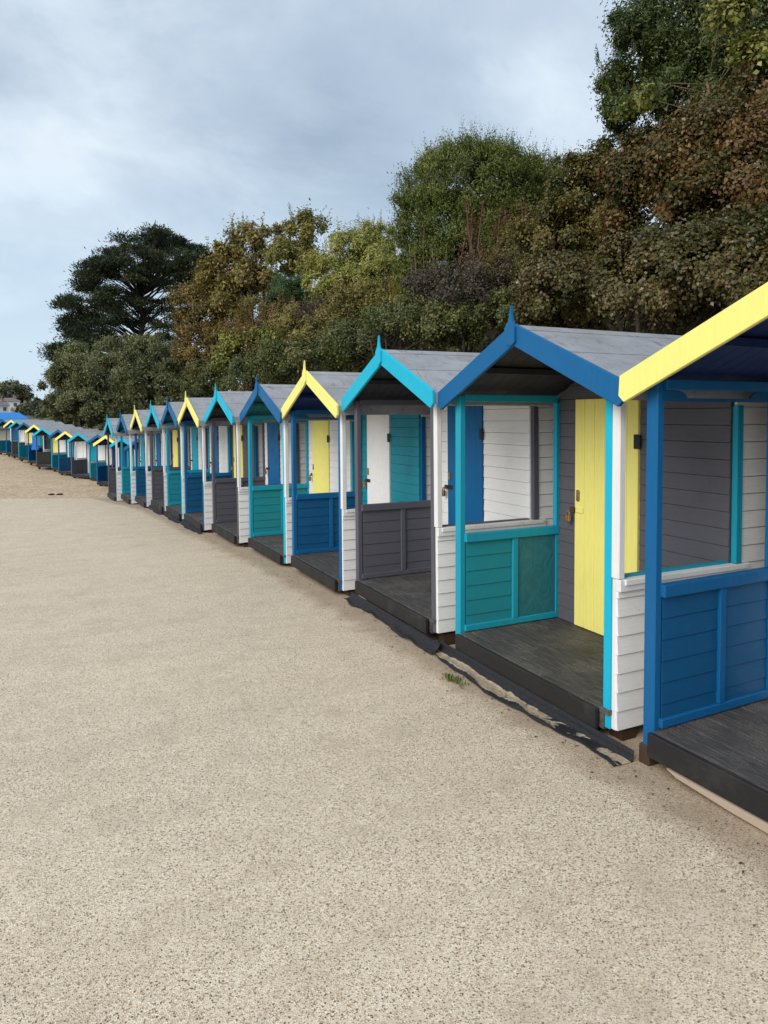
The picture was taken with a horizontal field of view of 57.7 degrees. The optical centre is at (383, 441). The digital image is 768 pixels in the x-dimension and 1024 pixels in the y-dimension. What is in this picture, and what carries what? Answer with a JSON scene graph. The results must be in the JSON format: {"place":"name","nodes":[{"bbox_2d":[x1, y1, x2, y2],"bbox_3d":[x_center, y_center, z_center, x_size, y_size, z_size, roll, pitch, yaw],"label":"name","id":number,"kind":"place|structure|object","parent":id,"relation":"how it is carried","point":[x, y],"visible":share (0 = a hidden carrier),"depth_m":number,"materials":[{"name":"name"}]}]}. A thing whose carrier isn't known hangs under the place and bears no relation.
{"place":"outdoors","nodes":[
{"label":"outdoors","id":0,"kind":"place"},
{"bbox_2d":[0,297,730,547],"bbox_3d":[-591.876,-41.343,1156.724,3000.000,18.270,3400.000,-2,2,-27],"label":"beach","id":1,"kind":"structure","parent":0,"point":[24,479],"depth_m":32.75,"materials":[{"name":"beige sand"}]},
{"bbox_2d":[0,398,9,412],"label":"house","id":2,"kind":"structure","parent":1,"relation":"on","point":[4,406],"depth_m":252.14,"materials":[{"name":"stone"}]},
{"bbox_2d":[0,395,19,411],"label":"house","id":3,"kind":"structure","parent":1,"relation":"on","point":[13,402],"depth_m":263.32,"materials":[{"name":"stone"}]},
{"bbox_2d":[0,412,28,420],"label":"pavilion","id":4,"kind":"structure","parent":1,"relation":"on","point":[15,415],"depth_m":83.62,"materials":[{"name":"blue fabric"}]},
{"bbox_2d":[3,420,26,456],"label":"beach hut","id":5,"kind":"object","parent":1,"relation":"on","point":[21,440],"visible":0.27,"depth_m":47.29,"materials":[{"name":"blue paint"}]},
{"bbox_2d":[21,430,24,441],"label":"door","id":6,"kind":"structure","parent":5,"relation":"in","point":[22,431],"depth_m":47.70,"materials":[{"name":"white wood"}]},
{"bbox_2d":[0,419,37,454],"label":"beach hut","id":7,"kind":"object","parent":1,"relation":"on","point":[3,422],"visible":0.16,"depth_m":49.03,"materials":[{"name":"teal paint"}]},
{"bbox_2d":[13,428,17,440],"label":"door","id":8,"kind":"structure","parent":7,"relation":"in","point":[15,432],"depth_m":49.18,"materials":[{"name":"blue paint"}]},
{"bbox_2d":[0,376,37,402],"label":"tree","id":9,"kind":"object","parent":1,"relation":"on","point":[19,391],"visible":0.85,"depth_m":327.40,"materials":[{"name":"green plant"}]},
{"bbox_2d":[13,403,33,415],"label":"tree","id":10,"kind":"object","parent":1,"relation":"on","point":[24,409],"visible":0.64,"depth_m":198.06,"materials":[{"name":"green plant"}]},
{"bbox_2d":[9,420,54,457],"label":"beach hut","id":11,"kind":"object","parent":1,"relation":"on","point":[14,446],"visible":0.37,"depth_m":45.73,"materials":[{"name":"grey paint"}]},
{"bbox_2d":[27,433,31,442],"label":"door","id":12,"kind":"structure","parent":11,"relation":"in","point":[30,434],"depth_m":46.01,"materials":[{"name":"yellow paint"}]},
{"bbox_2d":[24,397,41,407],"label":"tree","id":13,"kind":"object","parent":1,"relation":"on","point":[35,402],"visible":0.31,"depth_m":227.07,"materials":[{"name":"green plant"}]},
{"bbox_2d":[15,422,63,461],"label":"beach hut","id":14,"kind":"object","parent":1,"relation":"on","point":[23,451],"visible":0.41,"depth_m":44.16,"materials":[{"name":"teal paint"}]},
{"bbox_2d":[28,405,50,417],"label":"tree","id":15,"kind":"object","parent":1,"relation":"on","point":[38,411],"visible":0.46,"depth_m":147.73,"materials":[{"name":"green plant"}]},
{"bbox_2d":[25,424,74,464],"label":"beach hut","id":16,"kind":"object","parent":1,"relation":"on","point":[44,448],"visible":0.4,"depth_m":42.92,"materials":[{"name":"blue paint"}]},
{"bbox_2d":[31,435,38,449],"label":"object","id":17,"kind":"object","parent":16,"relation":"hanging from","point":[33,443],"visible":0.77,"depth_m":42.62,"materials":[{"name":"blue fabric"}]},
{"bbox_2d":[33,427,82,468],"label":"beach hut","id":18,"kind":"object","parent":1,"relation":"on","point":[43,459],"visible":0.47,"depth_m":41.52,"materials":[{"name":"grey paint"}]},
{"bbox_2d":[53,438,59,452],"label":"door","id":19,"kind":"structure","parent":18,"relation":"in","point":[55,443],"depth_m":41.82,"materials":[{"name":"yellow paint"}]},
{"bbox_2d":[48,429,98,471],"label":"beach hut","id":20,"kind":"object","parent":1,"relation":"on","point":[54,458],"visible":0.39,"depth_m":40.19,"materials":[{"name":"teal paint"}]},
{"bbox_2d":[69,442,72,454],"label":"door","id":21,"kind":"structure","parent":20,"relation":"in","point":[69,442],"depth_m":40.62,"materials":[{"name":"teal paint"}]},
{"bbox_2d":[55,431,102,474],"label":"beach hut","id":22,"kind":"object","parent":1,"relation":"on","point":[79,453],"visible":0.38,"depth_m":38.66,"materials":[{"name":"blue paint"}]},
{"bbox_2d":[77,442,82,457],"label":"door","id":23,"kind":"structure","parent":22,"relation":"in","point":[79,444],"depth_m":38.87,"materials":[{"name":"white wood"}]},
{"bbox_2d":[68,432,104,477],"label":"beach hut","id":24,"kind":"object","parent":1,"relation":"on","point":[80,468],"visible":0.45,"depth_m":37.06,"materials":[{"name":"grey paint"}]},
{"bbox_2d":[91,444,95,460],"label":"door","id":25,"kind":"structure","parent":24,"relation":"in","point":[93,448],"depth_m":37.33,"materials":[{"name":"teal paint"}]},
{"bbox_2d":[86,434,111,480],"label":"beach hut","id":26,"kind":"object","parent":1,"relation":"on","point":[93,469],"visible":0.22,"depth_m":35.64,"materials":[{"name":"teal paint"}]},
{"bbox_2d":[35,330,177,430],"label":"holm oak","id":27,"kind":"object","parent":1,"relation":"on","point":[84,385],"visible":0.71,"depth_m":53.66,"materials":[{"name":"green plant"}]},
{"bbox_2d":[93,435,137,485],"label":"beach hut","id":28,"kind":"object","parent":1,"relation":"on","point":[102,475],"visible":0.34,"depth_m":33.20,"materials":[{"name":"blue paint"}]},
{"bbox_2d":[119,448,125,466],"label":"door","id":29,"kind":"structure","parent":28,"relation":"in","point":[119,448],"depth_m":33.38,"materials":[{"name":"blue paint"}]},
{"bbox_2d":[28,220,217,361],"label":"pine tree","id":30,"kind":"object","parent":1,"relation":"on","point":[155,249],"visible":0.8,"depth_m":75.22,"materials":[{"name":"green plant"}]},
{"bbox_2d":[109,437,138,466],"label":"beach hut","id":31,"kind":"object","parent":1,"relation":"on","point":[125,442],"visible":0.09,"depth_m":31.67,"materials":[{"name":"grey paint"}]},
{"bbox_2d":[132,449,138,465],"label":"door","id":32,"kind":"structure","parent":31,"relation":"in","point":[137,449],"depth_m":32.09,"materials":[{"name":"teal paint"}]},
{"bbox_2d":[103,417,154,500],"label":"beach hut","id":33,"kind":"object","parent":1,"relation":"on","point":[114,484],"visible":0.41,"depth_m":20.02,"materials":[{"name":"grey paint"}]},
{"bbox_2d":[139,436,144,465],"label":"door","id":34,"kind":"structure","parent":33,"relation":"in","point":[142,438],"depth_m":20.70,"materials":[{"name":"teal paint"}]},
{"bbox_2d":[124,439,138,466],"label":"beach hut","id":35,"kind":"object","parent":1,"relation":"on","point":[127,447],"visible":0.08,"depth_m":30.17,"materials":[{"name":"teal paint"}]},
{"bbox_2d":[116,412,171,503],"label":"beach hut","id":36,"kind":"object","parent":1,"relation":"on","point":[128,475],"visible":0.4,"depth_m":18.89,"materials":[{"name":"teal paint"}]},
{"bbox_2d":[155,433,161,465],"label":"door","id":37,"kind":"structure","parent":36,"relation":"in","point":[158,435],"depth_m":19.27,"materials":[{"name":"blue paint"}]},
{"bbox_2d":[102,356,213,427],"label":"dense shrub","id":38,"kind":"object","parent":1,"relation":"on","point":[168,371],"visible":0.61,"depth_m":38.45,"materials":[{"name":"green plant"}]},
{"bbox_2d":[130,405,205,507],"bbox_3d":[-5.016,0.375,17.794,2.535,2.602,1.902,-2,3,-27],"label":"beach hut","id":39,"kind":"object","parent":1,"relation":"on","point":[143,497],"visible":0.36,"depth_m":17.51,"materials":[{"name":"blue paint"}]},
{"bbox_2d":[171,430,178,466],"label":"door","id":40,"kind":"structure","parent":39,"relation":"in","point":[175,459],"depth_m":17.83,"materials":[{"name":"yellow paint"}]},
{"bbox_2d":[145,400,207,512],"bbox_3d":[-4.126,0.342,16.337,2.535,2.602,1.902,-2,2,-27],"label":"beach hut","id":41,"kind":"object","parent":1,"relation":"on","point":[158,480],"visible":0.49,"depth_m":16.15,"materials":[{"name":"grey paint"}]},
{"bbox_2d":[190,428,198,469],"bbox_3d":[-4.469,0.492,16.452,0.082,1.751,0.728,-2,2,-27],"label":"door","id":42,"kind":"structure","parent":41,"relation":"in","point":[194,431],"depth_m":16.37,"materials":[{"name":"teal paint"}]},
{"bbox_2d":[161,399,229,519],"bbox_3d":[-3.290,0.348,14.829,2.535,2.602,1.902,-2,2,-27],"label":"beach hut","id":43,"kind":"object","parent":1,"relation":"on","point":[175,507],"visible":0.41,"depth_m":14.60,"materials":[{"name":"teal paint"}]},
{"bbox_2d":[209,426,218,472],"bbox_3d":[-3.636,0.498,14.942,0.082,1.751,0.728,-1,2,-27],"label":"door","id":44,"kind":"structure","parent":43,"relation":"in","point":[216,428],"depth_m":14.72,"materials":[{"name":"blue paint"}]},
{"bbox_2d":[162,257,271,377],"bbox_3d":[-6.126,-2.809,26.564,5.379,8.552,3.911,1,2,35],"label":"brown tree","id":45,"kind":"object","parent":1,"relation":"on","point":[191,316],"visible":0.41,"depth_m":26.04,"materials":[{"name":"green plant"}]},
{"bbox_2d":[177,391,262,532],"bbox_3d":[-2.457,0.354,13.248,2.535,2.602,1.902,-2,3,-27],"label":"beach hut","id":46,"kind":"object","parent":1,"relation":"on","point":[198,514],"visible":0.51,"depth_m":12.80,"materials":[{"name":"blue paint"}]},
{"bbox_2d":[231,425,243,477],"bbox_3d":[-2.801,0.502,13.365,0.082,1.751,0.728,-2,3,-27],"label":"door","id":47,"kind":"structure","parent":46,"relation":"in","point":[241,426],"depth_m":13.14,"materials":[{"name":"yellow paint"}]},
{"bbox_2d":[192,211,295,320],"bbox_3d":[-5.014,-4.579,26.125,3.964,8.149,3.542,-2,2,-27],"label":"slender tree","id":48,"kind":"object","parent":1,"relation":"on","point":[232,250],"visible":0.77,"depth_m":25.37,"materials":[{"name":"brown plant"}]},
{"bbox_2d":[208,318,293,390],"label":"laurel shrub","id":49,"kind":"object","parent":1,"relation":"on","point":[228,346],"visible":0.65,"depth_m":18.59,"materials":[{"name":"green plant"}]},
{"bbox_2d":[204,384,305,546],"bbox_3d":[-1.531,0.351,11.666,2.535,2.602,1.902,-2,2,-27],"label":"beach hut","id":50,"kind":"object","parent":1,"relation":"on","point":[230,501],"visible":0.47,"depth_m":11.43,"materials":[{"name":"grey paint"}]},
{"bbox_2d":[264,423,280,484],"bbox_3d":[-1.875,0.502,11.781,0.082,1.751,0.728,-2,2,-27],"label":"door","id":51,"kind":"structure","parent":50,"relation":"in","point":[273,429],"depth_m":11.72,"materials":[{"name":"blue paint"}]},
{"bbox_2d":[173,315,365,398],"bbox_3d":[-3.509,-0.594,18.214,3.144,4.804,8.494,-2,3,-40],"label":"bramble bush","id":52,"kind":"object","parent":1,"relation":"on","point":[268,364],"visible":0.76,"depth_m":15.86,"materials":[{"name":"green plant"}]},
{"bbox_2d":[222,295,319,390],"bbox_3d":[-2.979,-1.310,18.955,2.698,5.394,1.680,0,2,4],"label":"buddleia","id":53,"kind":"object","parent":1,"relation":"on","point":[239,329],"visible":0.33,"depth_m":18.85,"materials":[{"name":"green plant"}]},
{"bbox_2d":[261,266,312,358],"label":"pompom shrub","id":54,"kind":"object","parent":1,"relation":"on","point":[281,282],"visible":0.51,"depth_m":19.83,"materials":[{"name":"green plant"}]},
{"bbox_2d":[254,198,331,369],"bbox_3d":[-3.021,-5.213,23.864,2.803,6.190,2.440,-2,2,-27],"label":"slender tree","id":55,"kind":"object","parent":1,"relation":"on","point":[289,250],"visible":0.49,"depth_m":23.48,"materials":[{"name":"green plant"}]},
{"bbox_2d":[239,375,354,566],"bbox_3d":[-0.590,0.378,10.050,2.535,2.602,1.902,-1,2,-27],"label":"beach hut","id":56,"kind":"object","parent":1,"relation":"on","point":[270,521],"visible":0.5,"depth_m":9.94,"materials":[{"name":"teal paint"}]},
{"bbox_2d":[309,420,329,492],"bbox_3d":[-0.935,0.527,10.165,0.082,1.751,0.728,-1,2,-27],"label":"door","id":57,"kind":"structure","parent":56,"relation":"in","point":[320,429],"depth_m":10.11,"materials":[{"name":"yellow paint"}]},
{"bbox_2d":[229,267,411,371],"bbox_3d":[-1.760,-2.382,18.306,3.251,4.080,6.353,-2,2,-27],"label":"gorse bush","id":58,"kind":"object","parent":1,"relation":"on","point":[346,304],"visible":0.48,"depth_m":16.62,"materials":[{"name":"green plant"}]},
{"bbox_2d":[290,294,350,367],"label":"heather bush","id":59,"kind":"object","parent":1,"relation":"on","point":[307,309],"visible":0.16,"depth_m":17.75,"materials":[{"name":"green plant"}]},
{"bbox_2d":[295,207,402,309],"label":"olive shrub","id":60,"kind":"object","parent":1,"relation":"on","point":[365,254],"visible":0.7,"depth_m":19.31,"materials":[{"name":"green plant"}]},
{"bbox_2d":[281,360,430,595],"bbox_3d":[0.259,0.372,8.368,2.535,2.602,1.902,-1,2,-25],"label":"beach hut","id":61,"kind":"object","parent":1,"relation":"on","point":[395,449],"visible":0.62,"depth_m":8.07,"materials":[{"name":"blue paint"}]},
{"bbox_2d":[362,415,390,503],"bbox_3d":[-0.083,0.521,8.492,0.082,1.751,0.728,-1,2,-25],"label":"door","id":62,"kind":"structure","parent":61,"relation":"in","point":[378,480],"depth_m":8.44,"materials":[{"name":"white wood"}]},
{"bbox_2d":[362,290,394,308],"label":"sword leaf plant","id":63,"kind":"object","parent":1,"relation":"on","point":[384,298],"visible":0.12,"depth_m":15.20,"materials":[{"name":"green plant"}]},
{"bbox_2d":[362,276,416,299],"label":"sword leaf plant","id":64,"kind":"object","parent":1,"relation":"on","point":[400,289],"visible":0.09,"depth_m":15.51,"materials":[{"name":"green plant"}]},
{"bbox_2d":[84,215,749,430],"bbox_3d":[-9.141,-1.447,36.907,10.819,7.229,76.586,-2,2,-30],"label":"ivy","id":65,"kind":"object","parent":1,"relation":"on","point":[498,331],"visible":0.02,"depth_m":13.65,"materials":[{"name":"green plant"}]},
{"bbox_2d":[312,283,538,371],"bbox_3d":[0.563,-0.599,12.536,1.993,4.366,5.312,-2,2,-35],"label":"ivy bush","id":66,"kind":"object","parent":1,"relation":"on","point":[435,324],"visible":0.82,"depth_m":12.14,"materials":[{"name":"green plant"}]},
{"bbox_2d":[342,335,552,644],"bbox_3d":[1.113,0.344,6.684,2.535,2.602,1.902,-1,2,-25],"label":"beach hut","id":67,"kind":"object","parent":1,"relation":"on","point":[405,561],"visible":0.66,"depth_m":6.30,"materials":[{"name":"grey paint"}]},
{"bbox_2d":[442,406,483,523],"bbox_3d":[0.773,0.493,6.811,0.082,1.751,0.728,-1,2,-25],"label":"door","id":68,"kind":"structure","parent":67,"relation":"in","point":[474,423],"depth_m":6.67,"materials":[{"name":"blue paint"}]},
{"bbox_2d":[409,232,488,302],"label":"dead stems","id":69,"kind":"object","parent":1,"relation":"on","point":[430,259],"visible":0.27,"depth_m":14.56,"materials":[{"name":"brown plant"}]},
{"bbox_2d":[394,244,524,352],"bbox_3d":[1.393,-1.421,12.269,2.170,3.968,3.167,-2,2,-27],"label":"twiggy bush","id":70,"kind":"object","parent":1,"relation":"on","point":[470,290],"visible":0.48,"depth_m":11.76,"materials":[{"name":"brown plant"}]},
{"bbox_2d":[383,115,579,302],"bbox_3d":[2.300,-4.803,15.497,4.795,4.456,3.668,0,2,0],"label":"evergreen shrub","id":71,"kind":"object","parent":1,"relation":"on","point":[515,172],"visible":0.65,"depth_m":14.67,"materials":[{"name":"green plant"}]},
{"bbox_2d":[454,197,540,284],"bbox_3d":[2.474,-3.732,13.576,2.272,2.258,1.135,-1,2,-7],"label":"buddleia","id":72,"kind":"object","parent":1,"relation":"on","point":[472,221],"visible":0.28,"depth_m":13.38,"materials":[{"name":"green plant"}]},
{"bbox_2d":[461,213,583,325],"bbox_3d":[2.602,-2.847,12.012,2.128,2.777,3.536,-1,2,-15],"label":"rough bush","id":73,"kind":"object","parent":1,"relation":"on","point":[502,249],"visible":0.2,"depth_m":12.25,"materials":[{"name":"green plant"}]},
{"bbox_2d":[501,135,648,328],"bbox_3d":[3.326,-3.227,11.278,2.494,3.452,2.535,1,3,41],"label":"thicket shrub","id":74,"kind":"object","parent":1,"relation":"on","point":[567,214],"visible":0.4,"depth_m":11.07,"materials":[{"name":"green plant"}]},
{"bbox_2d":[438,305,766,740],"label":"beach hut","id":75,"kind":"object","parent":1,"relation":"on","point":[554,614],"visible":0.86,"depth_m":4.62,"materials":[{"name":"teal paint"}]},
{"bbox_2d":[565,398,640,635],"bbox_3d":[1.606,0.562,5.132,0.082,1.751,0.728,-1,2,-26],"label":"door","id":76,"kind":"structure","parent":75,"relation":"in","point":[590,416],"depth_m":5.20,"materials":[{"name":"yellow paint"}]},
{"bbox_2d":[500,196,767,335],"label":"ivy bush","id":77,"kind":"object","parent":1,"relation":"on","point":[711,265],"visible":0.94,"depth_m":8.03,"materials":[{"name":"green plant"}]},
{"bbox_2d":[586,30,767,252],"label":"thicket shrub","id":78,"kind":"object","parent":1,"relation":"on","point":[692,160],"visible":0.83,"depth_m":9.46,"materials":[{"name":"brown plant"}]},
{"bbox_2d":[587,0,767,181],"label":"broadleaf tree","id":79,"kind":"object","parent":1,"relation":"on","point":[675,49],"visible":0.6,"depth_m":12.51,"materials":[{"name":"green plant"}]},
{"bbox_2d":[608,0,767,216],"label":"tree","id":80,"kind":"object","parent":1,"relation":"on","point":[732,13],"visible":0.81,"depth_m":9.75,"materials":[{"name":"green plant"}]},
{"bbox_2d":[618,282,767,832],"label":"beach hut","id":81,"kind":"object","parent":1,"relation":"on","point":[705,720],"visible":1,"depth_m":3.57,"materials":[{"name":"blue paint"}]},
{"bbox_2d":[0,0,759,399],"label":"sky","id":82,"kind":"structure","parent":0,"point":[185,116],"materials":[{"name":"grey"}]},
{"bbox_2d":[0,498,767,1023],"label":"path","id":83,"kind":"structure","parent":0,"point":[230,792],"depth_m":3.04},
{"bbox_2d":[146,505,162,514],"bbox_3d":[-5.222,1.566,15.813,0.098,0.076,1.800,-2,2,-27],"label":"plastic sheet","id":84,"kind":"object","parent":83,"relation":"on","point":[155,510],"visible":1,"depth_m":15.82,"materials":[{"name":"grey plastic"}]},
{"bbox_2d":[162,511,180,522],"bbox_3d":[-4.399,1.566,14.301,0.112,0.074,1.800,-1,2,-27],"label":"plastic sheet","id":85,"kind":"object","parent":83,"relation":"on","point":[170,516],"visible":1,"depth_m":14.26,"materials":[{"name":"grey plastic"}]},
{"bbox_2d":[178,519,201,533],"bbox_3d":[-3.569,1.575,12.732,0.118,0.069,1.800,-2,3,-27],"label":"plastic sheet","id":86,"kind":"object","parent":83,"relation":"on","point":[185,524],"visible":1,"depth_m":12.79,"materials":[{"name":"grey plastic"}]},
{"bbox_2d":[344,591,439,653],"bbox_3d":[0.006,1.576,6.159,0.107,0.091,1.811,-1,2,-25],"label":"plastic sheet","id":87,"kind":"object","parent":83,"relation":"on","point":[419,639],"visible":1,"depth_m":5.97,"materials":[{"name":"black plastic"}]},
{"bbox_2d":[441,672,468,688],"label":"weed","id":88,"kind":"object","parent":83,"relation":"on","point":[448,677],"visible":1,"depth_m":4.82,"materials":[{"name":"green plant"}]},
{"bbox_2d":[173,523,765,926],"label":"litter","id":89,"kind":"object","parent":83,"relation":"on","point":[754,925],"visible":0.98,"depth_m":3.94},
{"bbox_2d":[424,640,633,766],"bbox_3d":[0.788,1.621,4.506,0.176,0.078,2.022,-1,2,-26],"label":"plastic sheet","id":90,"kind":"object","parent":83,"relation":"on","point":[533,706],"visible":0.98,"depth_m":4.31,"materials":[{"name":"black plastic"}]}
]}

